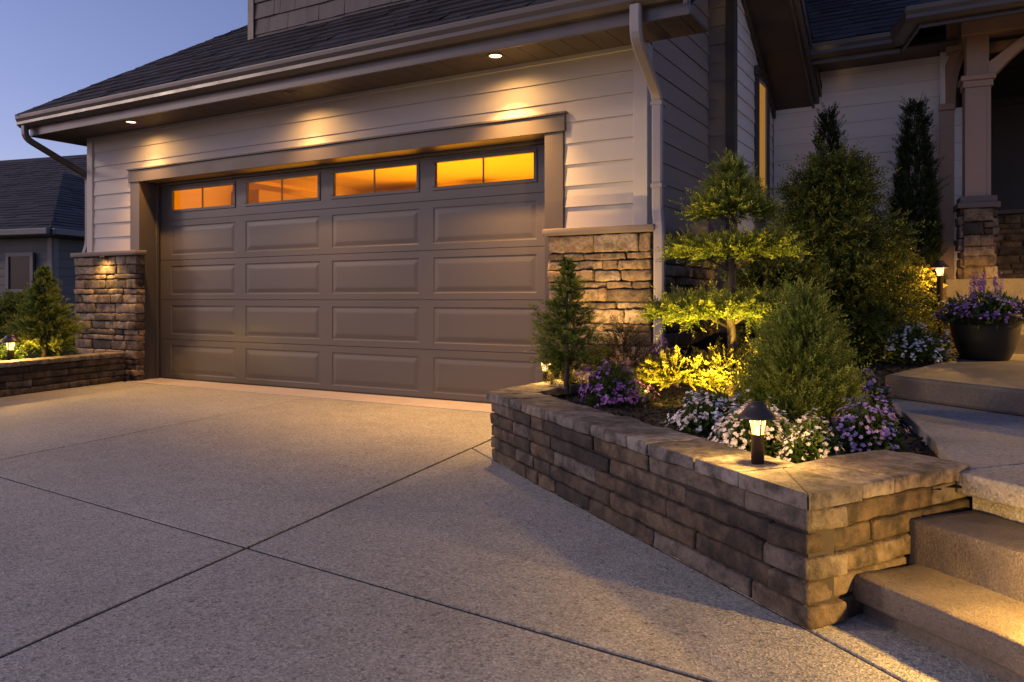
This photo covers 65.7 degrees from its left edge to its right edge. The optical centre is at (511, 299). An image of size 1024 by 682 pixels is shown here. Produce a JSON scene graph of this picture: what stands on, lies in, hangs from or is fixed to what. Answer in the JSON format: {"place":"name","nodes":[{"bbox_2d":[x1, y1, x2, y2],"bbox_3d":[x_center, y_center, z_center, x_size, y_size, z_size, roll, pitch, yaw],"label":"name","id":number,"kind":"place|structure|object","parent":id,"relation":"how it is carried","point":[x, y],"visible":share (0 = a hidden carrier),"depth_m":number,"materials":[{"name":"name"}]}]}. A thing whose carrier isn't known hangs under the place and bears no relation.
{"place":"outdoors","nodes":[
{"label":"outdoors","id":0,"kind":"place"},
{"bbox_2d":[0,154,86,326],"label":"neighbour house","id":1,"kind":"structure","parent":0,"point":[42,211],"depth_m":19.04,"materials":[{"name":"grey"}]},
{"bbox_2d":[5,252,34,292],"bbox_3d":[-11.611,-0.625,18.721,0.850,0.950,0.060,0,0,18],"label":"window","id":2,"kind":"structure","parent":1,"relation":"in","point":[19,267],"depth_m":18.73,"materials":[{"name":"grey glass"}]},
{"bbox_2d":[0,0,247,160],"label":"sky","id":3,"kind":"structure","parent":0,"point":[50,50],"materials":[{"name":"blue"}]},
{"bbox_2d":[126,378,492,412],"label":"door threshold pavement","id":4,"kind":"structure","parent":0,"point":[442,404],"depth_m":8.20,"materials":[{"name":"concrete"}]},
{"bbox_2d":[0,380,1005,681],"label":"driveway","id":5,"kind":"structure","parent":0,"point":[472,529],"depth_m":2.95,"materials":[{"name":"grey concrete"}]},
{"bbox_2d":[0,352,125,396],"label":"planter wall","id":6,"kind":"structure","parent":5,"relation":"on","point":[20,376],"depth_m":8.79,"materials":[{"name":"stone"}]},
{"bbox_2d":[0,334,21,359],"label":"path light","id":7,"kind":"object","parent":6,"relation":"on","point":[10,338],"visible":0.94,"depth_m":8.52,"materials":[{"name":"brown metal"}]},
{"bbox_2d":[17,351,110,363],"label":"mulch","id":8,"kind":"object","parent":6,"relation":"in","point":[57,363],"visible":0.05,"depth_m":10.20,"materials":[{"name":"soil"}]},
{"bbox_2d":[0,343,28,360],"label":"cover plant","id":9,"kind":"object","parent":8,"relation":"on","point":[3,352],"visible":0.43,"depth_m":8.70,"materials":[{"name":"green plant"}]},
{"bbox_2d":[0,264,89,357],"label":"spruce tree","id":10,"kind":"object","parent":8,"relation":"on","point":[52,329],"visible":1,"depth_m":8.97,"materials":[{"name":"green plant"}]},
{"bbox_2d":[21,337,77,358],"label":"cover plant","id":11,"kind":"object","parent":8,"relation":"on","point":[50,353],"visible":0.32,"depth_m":9.58,"materials":[{"name":"green plant"}]},
{"bbox_2d":[486,373,969,628],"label":"planter wall","id":12,"kind":"structure","parent":5,"relation":"on","point":[803,544],"depth_m":2.78,"materials":[{"name":"stone"}]},
{"bbox_2d":[537,356,550,380],"bbox_3d":[0.240,0.480,5.627,0.156,0.199,0.156,0,0,30],"label":"path light","id":13,"kind":"object","parent":12,"relation":"on","point":[545,376],"visible":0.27,"depth_m":5.61,"materials":[{"name":"brown metal"}]},
{"bbox_2d":[737,401,778,464],"bbox_3d":[0.866,0.470,2.794,0.141,0.222,0.141,0,0,30],"label":"path light","id":14,"kind":"object","parent":12,"relation":"on","point":[760,411],"visible":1,"depth_m":2.77,"materials":[{"name":"brown metal"}]},
{"bbox_2d":[555,318,961,496],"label":"mulch","id":15,"kind":"object","parent":12,"relation":"in","point":[878,374],"visible":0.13,"depth_m":5.20,"materials":[{"name":"soil"}]},
{"bbox_2d":[543,355,588,394],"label":"shrub","id":16,"kind":"object","parent":15,"relation":"on","point":[572,378],"visible":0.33,"depth_m":5.41,"materials":[{"name":"green plant"}]},
{"bbox_2d":[524,254,623,396],"bbox_3d":[0.376,0.183,5.254,0.651,0.977,0.641,0,0,42],"label":"spruce tree","id":17,"kind":"object","parent":15,"relation":"on","point":[567,335],"visible":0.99,"depth_m":5.23,"materials":[{"name":"green plant"}]},
{"bbox_2d":[576,359,659,407],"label":"flower clump","id":18,"kind":"object","parent":15,"relation":"on","point":[615,386],"visible":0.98,"depth_m":4.78,"materials":[{"name":"purple plant"}]},
{"bbox_2d":[590,311,659,387],"bbox_3d":[0.767,0.355,5.511,0.552,0.553,0.572,0,0,-30],"label":"heather shrub","id":19,"kind":"object","parent":15,"relation":"on","point":[613,342],"visible":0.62,"depth_m":5.46,"materials":[{"name":"green plant"}]},
{"bbox_2d":[642,392,652,409],"bbox_3d":[0.781,0.606,4.583,0.052,0.138,0.087,0,0,30],"label":"ground spotlight","id":20,"kind":"object","parent":15,"relation":"on","point":[647,397],"visible":0.94,"depth_m":4.57,"materials":[{"name":"brown metal"}]},
{"bbox_2d":[632,337,685,389],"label":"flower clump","id":21,"kind":"object","parent":15,"relation":"on","point":[655,350],"visible":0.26,"depth_m":5.57,"materials":[{"name":"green plant"}]},
{"bbox_2d":[660,388,739,435],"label":"flower clump","id":22,"kind":"object","parent":15,"relation":"on","point":[707,411],"visible":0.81,"depth_m":3.84,"materials":[{"name":"white plant"}]},
{"bbox_2d":[624,335,810,395],"bbox_3d":[1.258,0.417,4.894,1.142,0.470,0.606,0,0,9],"label":"golden bush","id":23,"kind":"object","parent":15,"relation":"on","point":[701,369],"visible":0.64,"depth_m":4.79,"materials":[{"name":"yellow plant"}]},
{"bbox_2d":[629,148,819,400],"bbox_3d":[1.273,-0.121,4.901,1.132,1.627,0.849,0,0,30],"label":"pine tree","id":24,"kind":"object","parent":15,"relation":"on","point":[741,194],"visible":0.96,"depth_m":4.80,"materials":[{"name":"green plant"}]},
{"bbox_2d":[708,389,796,457],"bbox_3d":[0.998,0.534,3.311,0.399,0.311,0.351,0,0,30],"label":"flower clump","id":25,"kind":"object","parent":15,"relation":"on","point":[739,437],"visible":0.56,"depth_m":3.26,"materials":[{"name":"white plant"}]},
{"bbox_2d":[714,252,855,371],"bbox_3d":[2.013,0.128,5.830,1.000,1.099,1.048,0,0,30],"label":"evergreen shrub","id":26,"kind":"object","parent":15,"relation":"on","point":[757,276],"visible":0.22,"depth_m":5.69,"materials":[{"name":"green plant"}]},
{"bbox_2d":[726,269,883,429],"bbox_3d":[1.470,0.263,4.006,0.828,0.833,0.736,0,0,-16],"label":"globe thuja","id":27,"kind":"object","parent":15,"relation":"on","point":[797,327],"visible":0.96,"depth_m":3.88,"materials":[{"name":"green plant"}]},
{"bbox_2d":[774,408,846,463],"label":"flower clump","id":28,"kind":"object","parent":15,"relation":"on","point":[807,440],"visible":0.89,"depth_m":3.07,"materials":[{"name":"white plant"}]},
{"bbox_2d":[807,101,848,265],"bbox_3d":[3.331,-0.834,8.323,0.658,2.467,0.626,0,0,30],"label":"arborvitae","id":29,"kind":"object","parent":15,"relation":"on","point":[831,128],"visible":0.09,"depth_m":8.27,"materials":[{"name":"green plant"}]},
{"bbox_2d":[721,135,948,357],"bbox_3d":[2.706,-0.348,6.578,1.570,2.038,1.846,0,0,41],"label":"evergreen shrub","id":30,"kind":"object","parent":15,"relation":"on","point":[828,197],"visible":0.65,"depth_m":6.31,"materials":[{"name":"green plant"}]},
{"bbox_2d":[802,240,904,364],"bbox_3d":[2.567,0.115,6.236,0.945,1.180,0.836,0,0,8],"label":"evergreen shrub","id":31,"kind":"object","parent":15,"relation":"on","point":[838,285],"visible":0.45,"depth_m":6.08,"materials":[{"name":"green plant"}]},
{"bbox_2d":[826,386,910,453],"bbox_3d":[1.499,0.530,3.373,0.312,0.326,0.356,0,0,-20],"label":"flower clump","id":32,"kind":"object","parent":15,"relation":"on","point":[878,430],"visible":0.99,"depth_m":3.32,"materials":[{"name":"purple plant"}]},
{"bbox_2d":[853,367,895,424],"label":"flower clump","id":33,"kind":"object","parent":15,"relation":"on","point":[871,384],"visible":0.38,"depth_m":4.10,"materials":[{"name":"purple plant"}]},
{"bbox_2d":[881,250,946,334],"bbox_3d":[3.613,0.008,7.346,0.750,0.933,0.821,0,0,10],"label":"golden bush","id":34,"kind":"object","parent":15,"relation":"on","point":[927,284],"visible":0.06,"depth_m":7.20,"materials":[{"name":"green plant"}]},
{"bbox_2d":[878,93,950,319],"bbox_3d":[4.164,-0.866,8.198,0.679,2.533,0.639,0,0,30],"label":"arborvitae","id":35,"kind":"object","parent":15,"relation":"on","point":[904,185],"visible":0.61,"depth_m":8.08,"materials":[{"name":"green plant"}]},
{"bbox_2d":[871,319,957,364],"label":"flower clump","id":36,"kind":"object","parent":15,"relation":"on","point":[932,351],"visible":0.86,"depth_m":5.87,"materials":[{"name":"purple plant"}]},
{"bbox_2d":[929,260,950,337],"bbox_3d":[3.775,0.008,7.002,0.167,0.704,0.167,0,0,30],"label":"path light","id":37,"kind":"object","parent":15,"relation":"on","point":[942,264],"visible":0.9,"depth_m":6.98,"materials":[{"name":"brown metal"}]},
{"bbox_2d":[852,564,1023,681],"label":"concrete step","id":38,"kind":"object","parent":5,"relation":"on","point":[978,627],"visible":0.98,"depth_m":2.26,"materials":[{"name":"beige concrete"}]},
{"bbox_2d":[909,510,1023,601],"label":"concrete step","id":39,"kind":"object","parent":38,"relation":"on","point":[984,550],"visible":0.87,"depth_m":2.47,"materials":[{"name":"grey concrete"}]},
{"bbox_2d":[956,464,1023,523],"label":"concrete step","id":40,"kind":"object","parent":5,"relation":"on","point":[998,491],"visible":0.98,"depth_m":2.68,"materials":[{"name":"grey concrete"}]},
{"bbox_2d":[889,398,1023,468],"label":"concrete landing","id":41,"kind":"object","parent":40,"relation":"on","point":[974,439],"visible":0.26,"depth_m":3.59,"materials":[{"name":"grey concrete"}]},
{"bbox_2d":[885,354,1023,415],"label":"concrete step","id":42,"kind":"object","parent":41,"relation":"on","point":[994,386],"visible":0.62,"depth_m":4.57,"materials":[{"name":"grey concrete"}]},
{"bbox_2d":[944,312,1023,360],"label":"flower pot","id":43,"kind":"object","parent":42,"relation":"on","point":[986,342],"visible":0.92,"depth_m":5.87,"materials":[{"name":"ceramic"}]},
{"bbox_2d":[931,269,1023,330],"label":"potted flowers","id":44,"kind":"object","parent":43,"relation":"in","point":[983,299],"visible":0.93,"depth_m":5.92,"materials":[{"name":"purple plant"}]},
{"label":"ground","id":45,"kind":"structure","parent":0,"visible":0},
{"bbox_2d":[1013,332,1023,353],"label":"concrete step","id":46,"kind":"object","parent":45,"relation":"on","point":[1019,348],"depth_m":6.68,"materials":[{"name":"beige concrete"}]},
{"bbox_3d":[5.653,0.510,6.508,3.200,0.780,0.400,0,0,30],"label":"concrete step","id":47,"kind":"object","parent":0,"visible":0},
{"bbox_2d":[1001,294,1023,305],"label":"concrete step","id":48,"kind":"object","parent":47,"relation":"on","point":[1020,296],"depth_m":7.25,"materials":[{"name":"beige concrete"}]},
{"label":"lawn","id":49,"kind":"structure","parent":0,"visible":0},
{"bbox_2d":[0,285,71,324],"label":"garden bush","id":50,"kind":"object","parent":49,"relation":"on","point":[11,294],"visible":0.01,"depth_m":13.06,"materials":[{"name":"green plant"}]},
{"bbox_2d":[0,289,75,351],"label":"garden bush","id":51,"kind":"object","parent":49,"relation":"on","point":[7,308],"visible":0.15,"depth_m":11.59,"materials":[{"name":"green plant"}]},
{"bbox_2d":[15,0,1023,403],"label":"garage house","id":52,"kind":"structure","parent":49,"relation":"on","point":[409,198],"depth_m":8.16,"materials":[{"name":"beige"}]},
{"bbox_2d":[160,144,544,403],"bbox_3d":[-2.006,-0.232,8.626,5.647,2.456,0.055,0,0,30],"label":"garage door","id":53,"kind":"structure","parent":52,"relation":"in","point":[425,292],"depth_m":8.35,"materials":[{"name":"paint"}]},
{"bbox_2d":[754,65,770,203],"bbox_3d":[2.788,-1.760,8.800,0.060,1.520,0.630,0,0,30],"label":"window","id":54,"kind":"structure","parent":52,"relation":"in","point":[761,97],"depth_m":8.79,"materials":[{"name":"glass"}]},
{"bbox_2d":[991,95,1023,274],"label":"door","id":55,"kind":"structure","parent":52,"relation":"in","point":[1007,113],"depth_m":9.80,"materials":[{"name":"brown wood"}]}
]}

